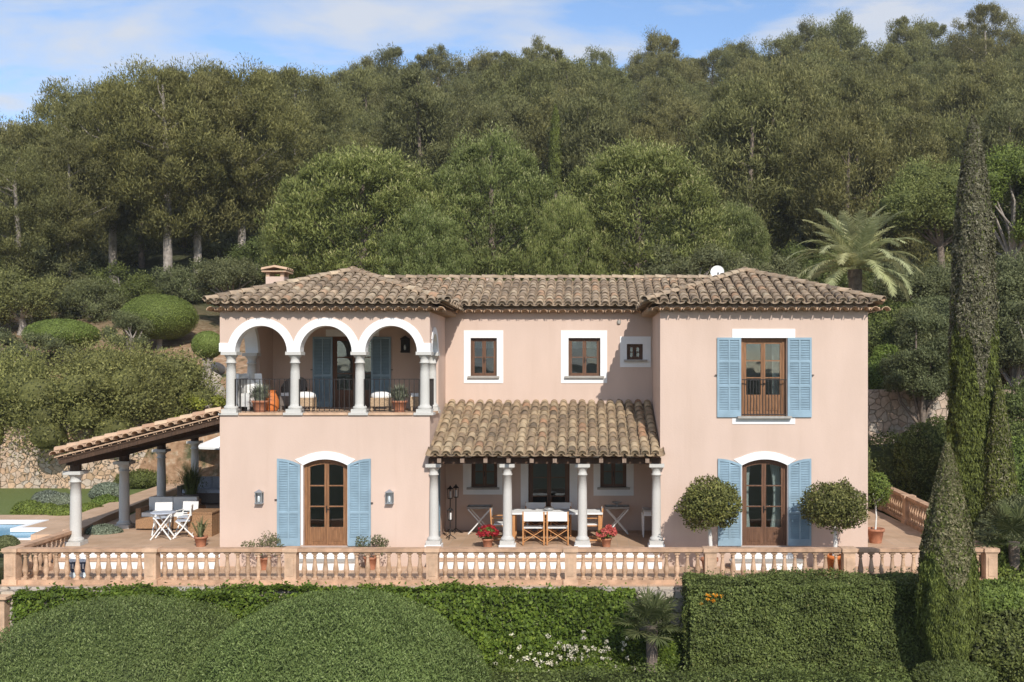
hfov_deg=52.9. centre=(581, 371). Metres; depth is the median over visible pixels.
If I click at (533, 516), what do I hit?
director chair
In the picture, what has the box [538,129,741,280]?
stone pine
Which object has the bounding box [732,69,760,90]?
forest pine
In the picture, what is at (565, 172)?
cypress
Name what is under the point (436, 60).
forest pine
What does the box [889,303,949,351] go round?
olive tree
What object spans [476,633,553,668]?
blossoms
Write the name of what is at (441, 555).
terrace riser
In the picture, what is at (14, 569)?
balustrade
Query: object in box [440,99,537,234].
forest pine
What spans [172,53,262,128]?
forest pine
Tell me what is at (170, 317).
topiary
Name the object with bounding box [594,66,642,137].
forest pine
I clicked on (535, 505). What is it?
director chair
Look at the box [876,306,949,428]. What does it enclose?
olive tree
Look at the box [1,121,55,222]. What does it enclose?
forest pine
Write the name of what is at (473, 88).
forest pine
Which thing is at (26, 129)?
forest pine
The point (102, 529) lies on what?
shrub
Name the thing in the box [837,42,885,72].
forest pine
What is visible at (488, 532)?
potted flowers
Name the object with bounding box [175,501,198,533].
folding chair
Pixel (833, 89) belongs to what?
forest pine
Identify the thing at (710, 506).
potted tree
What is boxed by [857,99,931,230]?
forest pine
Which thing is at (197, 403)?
shrub
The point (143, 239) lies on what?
forest pine
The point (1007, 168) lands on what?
olive tree
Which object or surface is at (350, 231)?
scrub bush
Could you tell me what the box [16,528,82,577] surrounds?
balustrade
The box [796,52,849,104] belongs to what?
forest pine
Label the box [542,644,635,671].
shrub
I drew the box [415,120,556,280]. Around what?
stone pine
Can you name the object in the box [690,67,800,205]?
forest pine
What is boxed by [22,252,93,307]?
shrub
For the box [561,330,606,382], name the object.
window
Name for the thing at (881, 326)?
shrub
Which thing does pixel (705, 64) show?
forest pine
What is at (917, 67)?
forest pine
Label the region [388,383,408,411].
potted plant
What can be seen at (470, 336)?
window
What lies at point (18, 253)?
aleppo pine
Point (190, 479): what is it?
potted palm
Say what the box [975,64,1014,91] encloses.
forest pine
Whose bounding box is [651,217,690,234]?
scrub bush
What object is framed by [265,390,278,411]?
urn
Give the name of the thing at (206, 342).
topiary
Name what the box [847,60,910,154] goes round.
forest pine
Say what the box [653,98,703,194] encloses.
forest pine
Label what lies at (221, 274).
shrub
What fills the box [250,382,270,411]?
potted plant
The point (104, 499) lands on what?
shrub
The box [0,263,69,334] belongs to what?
shrub
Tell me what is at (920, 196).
olive tree
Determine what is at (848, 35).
forest pine
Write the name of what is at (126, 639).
clipped bush
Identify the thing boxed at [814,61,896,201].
forest pine
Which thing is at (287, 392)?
wicker armchair
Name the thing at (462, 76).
forest pine
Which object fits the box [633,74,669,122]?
forest pine
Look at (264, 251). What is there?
stone pine
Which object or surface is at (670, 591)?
stone wall
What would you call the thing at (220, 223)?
aleppo pine
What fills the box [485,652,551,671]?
shrub
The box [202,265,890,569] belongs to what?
villa
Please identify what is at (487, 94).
forest pine
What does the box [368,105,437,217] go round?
forest pine
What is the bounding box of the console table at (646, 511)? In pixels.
[641,507,651,536]
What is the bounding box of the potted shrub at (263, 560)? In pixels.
[240,530,283,569]
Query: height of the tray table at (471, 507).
0.770 m
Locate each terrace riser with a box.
[60,552,659,557]
[868,553,919,565]
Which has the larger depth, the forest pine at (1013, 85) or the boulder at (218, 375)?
the forest pine at (1013, 85)
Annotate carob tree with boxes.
[0,326,195,465]
[0,335,67,474]
[101,338,225,422]
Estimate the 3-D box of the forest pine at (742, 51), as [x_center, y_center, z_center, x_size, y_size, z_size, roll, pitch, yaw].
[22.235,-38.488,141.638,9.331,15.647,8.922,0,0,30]
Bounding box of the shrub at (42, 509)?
[30,502,58,514]
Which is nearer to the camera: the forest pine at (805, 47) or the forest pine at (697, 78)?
the forest pine at (805, 47)
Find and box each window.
[463,456,502,494]
[464,330,502,382]
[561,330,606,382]
[593,456,633,495]
[620,336,650,366]
[732,329,794,423]
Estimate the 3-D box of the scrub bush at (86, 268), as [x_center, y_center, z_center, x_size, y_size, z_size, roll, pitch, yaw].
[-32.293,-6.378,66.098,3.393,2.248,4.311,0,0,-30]
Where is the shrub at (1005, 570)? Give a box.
[979,538,1023,583]
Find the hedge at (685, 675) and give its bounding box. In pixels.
[477,657,914,681]
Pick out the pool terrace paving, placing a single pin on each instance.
(53, 520)
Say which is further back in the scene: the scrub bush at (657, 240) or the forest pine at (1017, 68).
the forest pine at (1017, 68)
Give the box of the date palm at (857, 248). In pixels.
[784,205,924,301]
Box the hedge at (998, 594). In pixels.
[977,577,1023,616]
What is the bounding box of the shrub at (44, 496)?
[30,489,60,503]
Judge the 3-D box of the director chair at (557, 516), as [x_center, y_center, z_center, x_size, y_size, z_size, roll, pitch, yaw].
[-0.613,4.060,26.706,0.590,0.882,0.568,0,0,0]
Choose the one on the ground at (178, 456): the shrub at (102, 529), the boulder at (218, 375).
the boulder at (218, 375)
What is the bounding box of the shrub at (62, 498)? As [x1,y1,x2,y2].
[48,492,69,504]
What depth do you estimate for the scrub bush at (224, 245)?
72.72 m
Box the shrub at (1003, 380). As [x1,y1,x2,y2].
[998,323,1023,389]
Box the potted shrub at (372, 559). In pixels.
[355,534,388,569]
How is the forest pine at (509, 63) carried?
on the ground at (178, 456)
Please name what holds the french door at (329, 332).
in the villa
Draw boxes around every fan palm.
[612,585,684,671]
[974,498,1023,576]
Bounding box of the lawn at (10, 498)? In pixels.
[0,488,175,514]
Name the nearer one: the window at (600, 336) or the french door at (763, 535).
the french door at (763, 535)
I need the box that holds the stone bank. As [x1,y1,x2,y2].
[65,420,146,488]
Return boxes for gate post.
[0,594,12,641]
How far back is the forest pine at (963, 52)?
140.58 m
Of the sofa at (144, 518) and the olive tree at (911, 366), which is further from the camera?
the olive tree at (911, 366)
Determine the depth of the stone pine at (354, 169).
50.21 m
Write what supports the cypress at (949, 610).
on the ground at (178, 456)
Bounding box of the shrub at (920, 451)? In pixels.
[892,414,946,502]
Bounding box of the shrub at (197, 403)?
[171,392,225,417]
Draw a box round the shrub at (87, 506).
[82,502,103,511]
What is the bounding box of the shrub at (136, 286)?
[87,259,167,306]
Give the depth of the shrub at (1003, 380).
40.76 m
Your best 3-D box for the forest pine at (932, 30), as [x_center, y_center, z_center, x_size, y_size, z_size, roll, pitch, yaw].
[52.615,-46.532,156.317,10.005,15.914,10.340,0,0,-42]
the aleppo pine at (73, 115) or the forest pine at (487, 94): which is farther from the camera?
the forest pine at (487, 94)
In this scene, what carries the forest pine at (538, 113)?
on the ground at (178, 456)
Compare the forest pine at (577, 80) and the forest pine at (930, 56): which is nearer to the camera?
the forest pine at (577, 80)
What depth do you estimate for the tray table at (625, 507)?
28.30 m
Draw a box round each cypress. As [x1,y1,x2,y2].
[548,104,562,197]
[561,104,574,191]
[914,441,981,661]
[946,114,999,538]
[980,377,1019,508]
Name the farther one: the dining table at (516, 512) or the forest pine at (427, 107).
the forest pine at (427, 107)
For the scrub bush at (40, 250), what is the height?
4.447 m
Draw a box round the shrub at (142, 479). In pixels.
[113,468,167,488]
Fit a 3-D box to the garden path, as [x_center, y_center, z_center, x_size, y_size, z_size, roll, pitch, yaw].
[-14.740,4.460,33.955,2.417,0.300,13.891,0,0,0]
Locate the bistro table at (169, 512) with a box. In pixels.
[150,510,175,539]
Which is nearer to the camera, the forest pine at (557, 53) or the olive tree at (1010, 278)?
the olive tree at (1010, 278)
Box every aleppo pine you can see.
[0,139,85,313]
[11,127,129,279]
[29,75,180,282]
[79,53,246,295]
[117,61,266,293]
[168,52,328,247]
[230,62,357,235]
[939,0,1023,78]
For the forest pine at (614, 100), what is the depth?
99.17 m
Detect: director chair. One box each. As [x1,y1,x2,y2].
[490,506,502,540]
[522,511,545,544]
[525,502,545,536]
[546,511,568,544]
[550,502,570,536]
[587,506,602,540]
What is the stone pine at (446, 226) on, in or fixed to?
on the ground at (178, 456)
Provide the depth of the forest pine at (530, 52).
154.28 m
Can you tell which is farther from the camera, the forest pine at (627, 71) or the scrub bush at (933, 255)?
the forest pine at (627, 71)
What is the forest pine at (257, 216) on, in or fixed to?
on the ground at (178, 456)
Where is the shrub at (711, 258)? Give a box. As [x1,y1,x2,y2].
[639,240,735,280]
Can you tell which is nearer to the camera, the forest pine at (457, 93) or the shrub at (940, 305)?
the shrub at (940, 305)
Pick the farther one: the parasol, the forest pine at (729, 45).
the forest pine at (729, 45)
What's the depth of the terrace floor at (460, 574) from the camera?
24.97 m
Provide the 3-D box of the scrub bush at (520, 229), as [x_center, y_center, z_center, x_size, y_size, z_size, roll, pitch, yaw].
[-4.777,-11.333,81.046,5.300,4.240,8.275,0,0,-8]
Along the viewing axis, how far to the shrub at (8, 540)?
25.16 m
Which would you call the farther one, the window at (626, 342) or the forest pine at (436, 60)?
the forest pine at (436, 60)
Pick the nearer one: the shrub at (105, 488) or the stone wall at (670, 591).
the stone wall at (670, 591)
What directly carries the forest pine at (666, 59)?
on the ground at (178, 456)
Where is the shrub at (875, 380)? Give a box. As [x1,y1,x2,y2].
[868,353,925,389]
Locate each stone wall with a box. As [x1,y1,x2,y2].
[0,426,68,487]
[0,586,931,664]
[868,390,1023,444]
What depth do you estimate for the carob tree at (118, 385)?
38.69 m
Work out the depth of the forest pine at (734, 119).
68.10 m
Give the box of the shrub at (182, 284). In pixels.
[150,256,225,301]
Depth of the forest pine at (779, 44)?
133.80 m
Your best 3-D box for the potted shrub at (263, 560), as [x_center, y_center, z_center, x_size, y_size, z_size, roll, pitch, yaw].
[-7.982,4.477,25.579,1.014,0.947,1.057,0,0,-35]
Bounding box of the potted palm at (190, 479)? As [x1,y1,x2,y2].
[170,460,211,495]
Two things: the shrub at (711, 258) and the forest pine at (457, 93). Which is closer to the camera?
the shrub at (711, 258)
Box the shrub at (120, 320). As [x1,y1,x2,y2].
[99,309,154,354]
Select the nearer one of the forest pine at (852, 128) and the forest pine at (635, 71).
the forest pine at (852, 128)
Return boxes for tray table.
[467,505,492,533]
[605,505,629,533]
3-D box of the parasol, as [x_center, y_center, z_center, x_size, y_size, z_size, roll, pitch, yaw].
[-13.955,3.457,40.400,2.310,2.086,2.310,0,0,22]
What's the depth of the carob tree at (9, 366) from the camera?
40.00 m
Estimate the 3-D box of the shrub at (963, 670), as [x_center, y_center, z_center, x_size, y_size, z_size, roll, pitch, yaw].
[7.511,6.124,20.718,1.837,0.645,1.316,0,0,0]
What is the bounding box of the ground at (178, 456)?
[0,160,951,583]
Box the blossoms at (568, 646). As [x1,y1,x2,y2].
[518,630,635,669]
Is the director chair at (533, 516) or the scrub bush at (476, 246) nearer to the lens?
the director chair at (533, 516)
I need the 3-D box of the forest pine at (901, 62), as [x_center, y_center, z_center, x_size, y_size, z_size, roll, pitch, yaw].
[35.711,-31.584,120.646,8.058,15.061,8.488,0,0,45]
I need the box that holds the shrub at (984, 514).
[973,493,1023,546]
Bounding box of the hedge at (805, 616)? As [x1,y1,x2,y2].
[675,561,931,679]
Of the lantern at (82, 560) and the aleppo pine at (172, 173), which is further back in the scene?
the aleppo pine at (172, 173)
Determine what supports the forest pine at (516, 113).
on the ground at (178, 456)
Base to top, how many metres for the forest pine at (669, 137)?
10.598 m
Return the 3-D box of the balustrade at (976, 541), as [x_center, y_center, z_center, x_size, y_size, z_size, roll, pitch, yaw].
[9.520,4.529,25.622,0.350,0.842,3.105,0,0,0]
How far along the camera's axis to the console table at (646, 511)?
27.77 m
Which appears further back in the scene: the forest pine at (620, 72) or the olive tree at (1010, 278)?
the forest pine at (620, 72)
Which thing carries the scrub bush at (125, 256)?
on the ground at (178, 456)
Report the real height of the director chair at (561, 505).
0.882 m
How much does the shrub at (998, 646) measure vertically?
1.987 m
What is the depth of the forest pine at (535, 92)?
93.01 m
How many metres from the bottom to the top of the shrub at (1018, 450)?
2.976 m
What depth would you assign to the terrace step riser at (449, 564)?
25.68 m
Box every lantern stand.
[446,485,455,533]
[446,507,455,539]
[452,484,460,532]
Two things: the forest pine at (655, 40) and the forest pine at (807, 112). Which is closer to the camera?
the forest pine at (807, 112)
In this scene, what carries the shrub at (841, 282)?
on the ground at (178, 456)
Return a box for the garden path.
[31,483,183,541]
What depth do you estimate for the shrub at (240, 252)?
59.00 m
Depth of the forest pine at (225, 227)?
75.02 m
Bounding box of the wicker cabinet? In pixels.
[187,508,219,536]
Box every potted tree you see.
[673,474,743,571]
[796,476,870,571]
[868,471,893,543]
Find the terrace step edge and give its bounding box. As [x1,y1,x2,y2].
[54,558,662,560]
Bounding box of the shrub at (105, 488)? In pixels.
[88,481,118,498]
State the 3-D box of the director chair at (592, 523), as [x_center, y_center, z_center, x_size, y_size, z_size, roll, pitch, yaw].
[0.297,4.060,27.350,0.568,0.882,0.590,0,0,0]
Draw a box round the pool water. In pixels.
[0,525,35,537]
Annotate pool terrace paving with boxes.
[0,515,118,551]
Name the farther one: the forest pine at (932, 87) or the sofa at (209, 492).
the forest pine at (932, 87)
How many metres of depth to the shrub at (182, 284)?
60.83 m
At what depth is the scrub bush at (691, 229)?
81.76 m
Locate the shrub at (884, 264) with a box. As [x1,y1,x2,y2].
[865,249,919,300]
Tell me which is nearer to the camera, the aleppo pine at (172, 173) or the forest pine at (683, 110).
the aleppo pine at (172, 173)
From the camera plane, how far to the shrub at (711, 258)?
49.46 m
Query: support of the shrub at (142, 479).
on the ground at (178, 456)
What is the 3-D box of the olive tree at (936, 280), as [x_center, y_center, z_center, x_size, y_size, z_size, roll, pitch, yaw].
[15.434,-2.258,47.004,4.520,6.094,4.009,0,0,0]
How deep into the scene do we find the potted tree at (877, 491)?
26.72 m
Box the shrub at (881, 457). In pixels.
[868,428,911,524]
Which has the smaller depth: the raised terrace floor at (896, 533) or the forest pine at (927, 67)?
the raised terrace floor at (896, 533)
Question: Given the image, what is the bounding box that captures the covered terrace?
[49,407,243,545]
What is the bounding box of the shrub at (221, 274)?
[192,256,266,296]
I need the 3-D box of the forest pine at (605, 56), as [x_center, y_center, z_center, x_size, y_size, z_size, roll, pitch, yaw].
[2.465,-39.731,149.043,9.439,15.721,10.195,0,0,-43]
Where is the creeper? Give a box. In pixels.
[7,577,639,665]
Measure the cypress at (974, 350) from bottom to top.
14.041 m
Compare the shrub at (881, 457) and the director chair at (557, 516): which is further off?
the shrub at (881, 457)
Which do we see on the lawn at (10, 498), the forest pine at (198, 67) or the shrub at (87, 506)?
the shrub at (87, 506)
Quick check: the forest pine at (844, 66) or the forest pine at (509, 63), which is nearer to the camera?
the forest pine at (844, 66)
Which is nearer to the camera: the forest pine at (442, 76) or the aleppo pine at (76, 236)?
the aleppo pine at (76, 236)
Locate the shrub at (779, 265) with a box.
[723,248,806,278]
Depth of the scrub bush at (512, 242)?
72.05 m
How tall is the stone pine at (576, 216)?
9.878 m
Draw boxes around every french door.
[295,451,358,569]
[326,329,378,407]
[521,456,577,529]
[729,451,802,569]
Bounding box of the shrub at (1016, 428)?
[1007,416,1023,441]
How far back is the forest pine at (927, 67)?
121.96 m
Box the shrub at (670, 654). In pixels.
[628,623,691,671]
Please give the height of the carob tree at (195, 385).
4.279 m
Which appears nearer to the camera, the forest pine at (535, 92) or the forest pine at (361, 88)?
the forest pine at (535, 92)
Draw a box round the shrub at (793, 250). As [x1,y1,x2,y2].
[769,240,837,281]
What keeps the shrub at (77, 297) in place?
on the ground at (178, 456)
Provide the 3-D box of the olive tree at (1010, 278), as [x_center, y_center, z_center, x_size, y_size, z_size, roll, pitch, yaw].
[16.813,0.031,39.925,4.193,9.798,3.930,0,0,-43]
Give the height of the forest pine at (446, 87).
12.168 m
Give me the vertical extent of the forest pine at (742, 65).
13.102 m
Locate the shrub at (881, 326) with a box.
[868,299,933,357]
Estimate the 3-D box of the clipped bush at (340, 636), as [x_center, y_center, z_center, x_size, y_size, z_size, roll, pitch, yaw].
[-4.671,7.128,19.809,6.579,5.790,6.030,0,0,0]
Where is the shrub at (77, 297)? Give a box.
[48,275,132,323]
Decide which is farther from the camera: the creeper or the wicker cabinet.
the wicker cabinet
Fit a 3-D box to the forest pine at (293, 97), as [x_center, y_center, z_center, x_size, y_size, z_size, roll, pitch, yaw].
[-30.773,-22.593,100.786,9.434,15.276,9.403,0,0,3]
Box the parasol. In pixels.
[198,436,219,449]
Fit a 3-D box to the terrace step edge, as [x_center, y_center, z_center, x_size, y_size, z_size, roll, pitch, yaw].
[-1.986,4.628,25.825,22.973,0.264,0.350,0,0,0]
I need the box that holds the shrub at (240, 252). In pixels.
[224,236,275,272]
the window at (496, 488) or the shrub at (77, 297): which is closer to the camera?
the window at (496, 488)
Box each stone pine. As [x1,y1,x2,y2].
[254,137,465,279]
[255,179,345,272]
[372,196,472,281]
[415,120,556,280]
[522,185,610,280]
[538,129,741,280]
[692,195,774,271]
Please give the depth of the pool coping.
29.71 m
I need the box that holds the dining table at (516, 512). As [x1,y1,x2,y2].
[512,509,602,541]
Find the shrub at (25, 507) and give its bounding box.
[9,499,42,514]
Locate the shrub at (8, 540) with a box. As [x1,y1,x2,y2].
[0,535,20,550]
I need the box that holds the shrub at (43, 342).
[0,327,76,362]
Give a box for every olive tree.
[864,151,1007,267]
[870,257,951,304]
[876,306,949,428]
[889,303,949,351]
[944,139,1023,260]
[990,247,1023,388]
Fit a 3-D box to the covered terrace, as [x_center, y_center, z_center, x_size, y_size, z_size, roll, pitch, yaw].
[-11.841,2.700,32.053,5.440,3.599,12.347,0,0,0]
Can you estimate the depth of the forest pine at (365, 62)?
134.36 m
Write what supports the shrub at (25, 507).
on the lawn at (10, 498)
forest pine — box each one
[0,111,32,235]
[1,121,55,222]
[8,75,98,236]
[81,73,186,267]
[131,56,193,101]
[161,120,193,247]
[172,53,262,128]
[177,119,259,257]
[221,185,269,230]
[242,66,310,120]
[292,68,333,127]
[302,124,354,214]
[303,81,374,144]
[306,66,354,106]
[329,63,389,185]
[329,128,385,216]
[336,64,393,119]
[341,55,383,79]
[342,103,408,208]
[365,68,440,140]
[368,41,431,108]
[368,65,466,215]
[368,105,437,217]
[414,44,472,100]
[426,70,454,86]
[432,78,489,136]
[434,84,456,118]
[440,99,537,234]
[449,66,483,93]
[453,76,483,117]
[455,88,503,147]
[458,46,514,80]
[463,93,547,208]
[473,50,531,99]
[485,53,527,82]
[489,58,559,165]
[518,74,563,166]
[518,79,624,200]
[521,35,566,62]
[521,54,624,119]
[530,47,582,92]
[540,79,628,229]
[567,76,637,136]
[573,45,632,86]
[574,59,643,114]
[592,59,614,75]
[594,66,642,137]
[620,114,676,231]
[622,62,639,85]
[624,25,689,88]
[624,51,659,93]
[627,118,684,216]
[628,79,700,159]
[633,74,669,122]
[635,48,698,107]
[640,62,688,113]
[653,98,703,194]
[673,57,710,90]
[674,73,839,259]
[678,88,713,137]
[684,55,709,80]
[690,46,738,86]
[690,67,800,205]
[692,80,715,97]
[701,84,736,186]
[707,55,769,103]
[711,37,740,85]
[713,34,766,85]
[718,55,838,251]
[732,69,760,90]
[752,31,803,72]
[767,62,848,168]
[775,122,842,187]
[776,13,835,71]
[779,35,870,76]
[783,90,912,277]
[785,48,855,101]
[785,131,858,253]
[788,36,859,74]
[788,61,860,156]
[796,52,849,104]
[806,6,871,68]
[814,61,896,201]
[829,19,875,51]
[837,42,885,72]
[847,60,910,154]
[850,65,932,159]
[853,39,920,85]
[856,107,949,267]
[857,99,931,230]
[880,15,932,73]
[894,39,944,75]
[895,59,935,114]
[900,14,953,50]
[904,76,940,114]
[916,54,964,110]
[919,102,1013,250]
[921,60,956,86]
[921,70,996,166]
[927,51,1023,158]
[948,34,994,66]
[950,98,1023,261]
[970,68,1023,146]
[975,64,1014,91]
[978,88,1023,214]
[989,30,1022,56]
[994,59,1023,89]
[996,42,1023,74]
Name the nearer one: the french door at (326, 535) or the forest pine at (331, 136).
the french door at (326, 535)
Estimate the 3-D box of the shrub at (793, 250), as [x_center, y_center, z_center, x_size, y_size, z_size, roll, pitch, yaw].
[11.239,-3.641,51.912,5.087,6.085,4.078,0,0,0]
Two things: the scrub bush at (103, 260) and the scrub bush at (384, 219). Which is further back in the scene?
the scrub bush at (384, 219)
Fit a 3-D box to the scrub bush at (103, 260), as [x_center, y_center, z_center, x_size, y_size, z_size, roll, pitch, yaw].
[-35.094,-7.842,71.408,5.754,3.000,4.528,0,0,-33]
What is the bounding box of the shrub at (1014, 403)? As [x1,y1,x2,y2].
[1002,375,1023,421]
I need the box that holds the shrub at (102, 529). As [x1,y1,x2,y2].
[84,523,123,534]
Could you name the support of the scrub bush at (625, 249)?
on the ground at (178, 456)
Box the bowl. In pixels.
[544,507,553,510]
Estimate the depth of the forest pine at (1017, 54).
112.72 m
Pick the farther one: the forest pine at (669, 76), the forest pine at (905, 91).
the forest pine at (669, 76)
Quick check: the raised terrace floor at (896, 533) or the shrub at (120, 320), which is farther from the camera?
the shrub at (120, 320)
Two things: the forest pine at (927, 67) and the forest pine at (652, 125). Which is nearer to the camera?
the forest pine at (652, 125)
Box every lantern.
[69,554,75,577]
[79,554,85,577]
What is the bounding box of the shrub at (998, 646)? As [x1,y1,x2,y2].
[967,607,1023,681]
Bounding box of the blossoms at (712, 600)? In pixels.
[701,593,722,604]
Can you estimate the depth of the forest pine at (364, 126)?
91.49 m
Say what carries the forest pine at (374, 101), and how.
on the ground at (178, 456)
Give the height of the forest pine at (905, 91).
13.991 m
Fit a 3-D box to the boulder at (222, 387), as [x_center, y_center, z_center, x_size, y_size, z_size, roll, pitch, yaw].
[-15.981,0.916,44.597,0.965,1.017,0.834,0,0,0]
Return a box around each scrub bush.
[25,242,99,264]
[72,258,107,277]
[80,233,138,266]
[80,242,119,268]
[183,233,216,256]
[204,264,256,294]
[206,220,264,260]
[311,211,370,241]
[337,211,369,241]
[372,194,402,225]
[467,236,499,256]
[467,244,519,274]
[496,201,537,241]
[496,230,534,254]
[607,252,646,280]
[616,242,646,255]
[632,227,684,252]
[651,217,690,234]
[680,213,702,233]
[873,232,895,262]
[919,252,951,274]
[920,246,952,270]
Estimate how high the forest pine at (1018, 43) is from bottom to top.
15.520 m
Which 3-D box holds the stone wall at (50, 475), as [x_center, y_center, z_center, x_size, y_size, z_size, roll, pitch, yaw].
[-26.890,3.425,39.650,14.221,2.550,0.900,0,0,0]
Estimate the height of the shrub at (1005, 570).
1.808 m
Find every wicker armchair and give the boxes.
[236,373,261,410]
[280,377,307,409]
[410,393,418,410]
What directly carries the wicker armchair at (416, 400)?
on the villa
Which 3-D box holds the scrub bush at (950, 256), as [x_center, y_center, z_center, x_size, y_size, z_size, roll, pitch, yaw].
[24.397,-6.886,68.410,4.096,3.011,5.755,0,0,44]
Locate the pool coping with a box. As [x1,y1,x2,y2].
[0,520,48,539]
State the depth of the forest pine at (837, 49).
121.11 m
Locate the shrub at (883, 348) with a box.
[870,343,898,357]
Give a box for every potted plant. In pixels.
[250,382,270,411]
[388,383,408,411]
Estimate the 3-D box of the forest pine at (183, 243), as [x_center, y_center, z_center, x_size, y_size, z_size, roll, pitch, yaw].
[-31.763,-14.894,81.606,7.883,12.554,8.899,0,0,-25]
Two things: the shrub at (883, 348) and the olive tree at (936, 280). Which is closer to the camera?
the shrub at (883, 348)
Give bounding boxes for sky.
[0,0,1023,130]
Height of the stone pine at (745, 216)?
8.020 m
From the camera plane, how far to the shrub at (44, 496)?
33.90 m
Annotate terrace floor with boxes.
[0,566,917,585]
[56,495,921,546]
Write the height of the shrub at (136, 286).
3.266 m
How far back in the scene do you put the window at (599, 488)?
28.98 m
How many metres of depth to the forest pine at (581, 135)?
78.26 m
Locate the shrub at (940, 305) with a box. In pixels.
[900,292,949,335]
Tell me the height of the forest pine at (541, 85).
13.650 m
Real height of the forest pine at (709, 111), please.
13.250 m
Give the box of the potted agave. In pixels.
[187,516,213,546]
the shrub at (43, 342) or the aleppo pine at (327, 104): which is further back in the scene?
the aleppo pine at (327, 104)
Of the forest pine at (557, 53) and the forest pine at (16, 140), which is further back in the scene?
the forest pine at (557, 53)
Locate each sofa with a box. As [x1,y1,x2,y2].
[136,496,205,528]
[177,476,219,502]
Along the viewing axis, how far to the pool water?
29.25 m
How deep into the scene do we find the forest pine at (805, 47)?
129.74 m
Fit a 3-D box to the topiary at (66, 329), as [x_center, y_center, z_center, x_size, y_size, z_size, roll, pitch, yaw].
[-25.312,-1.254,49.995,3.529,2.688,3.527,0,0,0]
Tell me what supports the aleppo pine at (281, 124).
on the ground at (178, 456)
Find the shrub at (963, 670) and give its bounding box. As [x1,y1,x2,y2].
[910,659,998,681]
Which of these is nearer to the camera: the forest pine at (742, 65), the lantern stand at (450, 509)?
the lantern stand at (450, 509)
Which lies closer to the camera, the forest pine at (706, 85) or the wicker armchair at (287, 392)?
the wicker armchair at (287, 392)
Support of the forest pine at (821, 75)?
on the ground at (178, 456)
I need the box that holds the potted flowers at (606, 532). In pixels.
[595,524,617,546]
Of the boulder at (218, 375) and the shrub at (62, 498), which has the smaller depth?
the shrub at (62, 498)
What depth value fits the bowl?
27.27 m
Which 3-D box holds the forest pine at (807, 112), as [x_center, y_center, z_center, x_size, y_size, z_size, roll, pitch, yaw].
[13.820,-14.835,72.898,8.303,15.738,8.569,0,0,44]
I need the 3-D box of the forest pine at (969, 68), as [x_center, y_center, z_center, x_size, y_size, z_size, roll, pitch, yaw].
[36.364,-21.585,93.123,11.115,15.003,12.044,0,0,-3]
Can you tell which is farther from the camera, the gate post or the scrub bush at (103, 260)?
the scrub bush at (103, 260)
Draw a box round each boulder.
[203,369,222,380]
[206,381,225,391]
[210,385,225,396]
[211,362,225,373]
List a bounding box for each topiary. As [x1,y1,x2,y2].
[21,318,101,366]
[121,293,198,348]
[191,331,220,376]
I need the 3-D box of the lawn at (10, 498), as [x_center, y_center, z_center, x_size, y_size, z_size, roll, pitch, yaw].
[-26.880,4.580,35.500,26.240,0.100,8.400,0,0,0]
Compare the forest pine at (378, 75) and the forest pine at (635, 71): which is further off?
the forest pine at (635, 71)
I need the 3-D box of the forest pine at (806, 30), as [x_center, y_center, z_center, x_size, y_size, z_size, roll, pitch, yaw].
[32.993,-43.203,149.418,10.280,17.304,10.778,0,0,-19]
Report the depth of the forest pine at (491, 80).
113.19 m
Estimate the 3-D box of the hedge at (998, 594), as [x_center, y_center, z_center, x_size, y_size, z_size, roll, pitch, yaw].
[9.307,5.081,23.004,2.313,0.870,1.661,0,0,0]
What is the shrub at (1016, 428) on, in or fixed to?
on the ground at (178, 456)
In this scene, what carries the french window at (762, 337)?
in the villa
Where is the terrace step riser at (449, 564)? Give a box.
[58,559,661,568]
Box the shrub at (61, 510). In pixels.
[48,504,69,515]
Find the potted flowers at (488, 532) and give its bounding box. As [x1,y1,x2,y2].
[476,524,498,546]
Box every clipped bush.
[0,591,243,681]
[183,587,491,681]
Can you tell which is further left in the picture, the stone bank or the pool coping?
the pool coping
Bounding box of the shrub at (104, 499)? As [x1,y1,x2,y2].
[90,494,118,504]
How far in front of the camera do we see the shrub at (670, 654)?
22.29 m
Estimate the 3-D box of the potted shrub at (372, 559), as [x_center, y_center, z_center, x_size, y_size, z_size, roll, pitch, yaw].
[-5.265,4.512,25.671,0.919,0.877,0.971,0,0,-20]
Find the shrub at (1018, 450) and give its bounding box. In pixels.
[1010,435,1023,495]
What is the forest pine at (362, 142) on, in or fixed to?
on the ground at (178, 456)
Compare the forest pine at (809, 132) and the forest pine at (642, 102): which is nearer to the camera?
the forest pine at (809, 132)
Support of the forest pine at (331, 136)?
on the ground at (178, 456)
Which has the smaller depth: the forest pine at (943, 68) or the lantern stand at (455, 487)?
the lantern stand at (455, 487)
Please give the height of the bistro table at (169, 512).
0.734 m
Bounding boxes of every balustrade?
[1,546,999,584]
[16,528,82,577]
[877,487,928,532]
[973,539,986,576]
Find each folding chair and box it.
[151,502,172,535]
[172,504,193,538]
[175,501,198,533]
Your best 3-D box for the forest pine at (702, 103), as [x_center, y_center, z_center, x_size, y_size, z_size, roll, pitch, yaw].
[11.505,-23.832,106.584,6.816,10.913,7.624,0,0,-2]
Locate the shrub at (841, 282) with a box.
[797,251,880,292]
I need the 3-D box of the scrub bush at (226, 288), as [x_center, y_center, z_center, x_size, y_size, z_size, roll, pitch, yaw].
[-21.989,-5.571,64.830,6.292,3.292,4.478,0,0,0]
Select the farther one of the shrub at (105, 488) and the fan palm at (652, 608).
the shrub at (105, 488)
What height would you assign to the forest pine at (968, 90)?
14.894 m

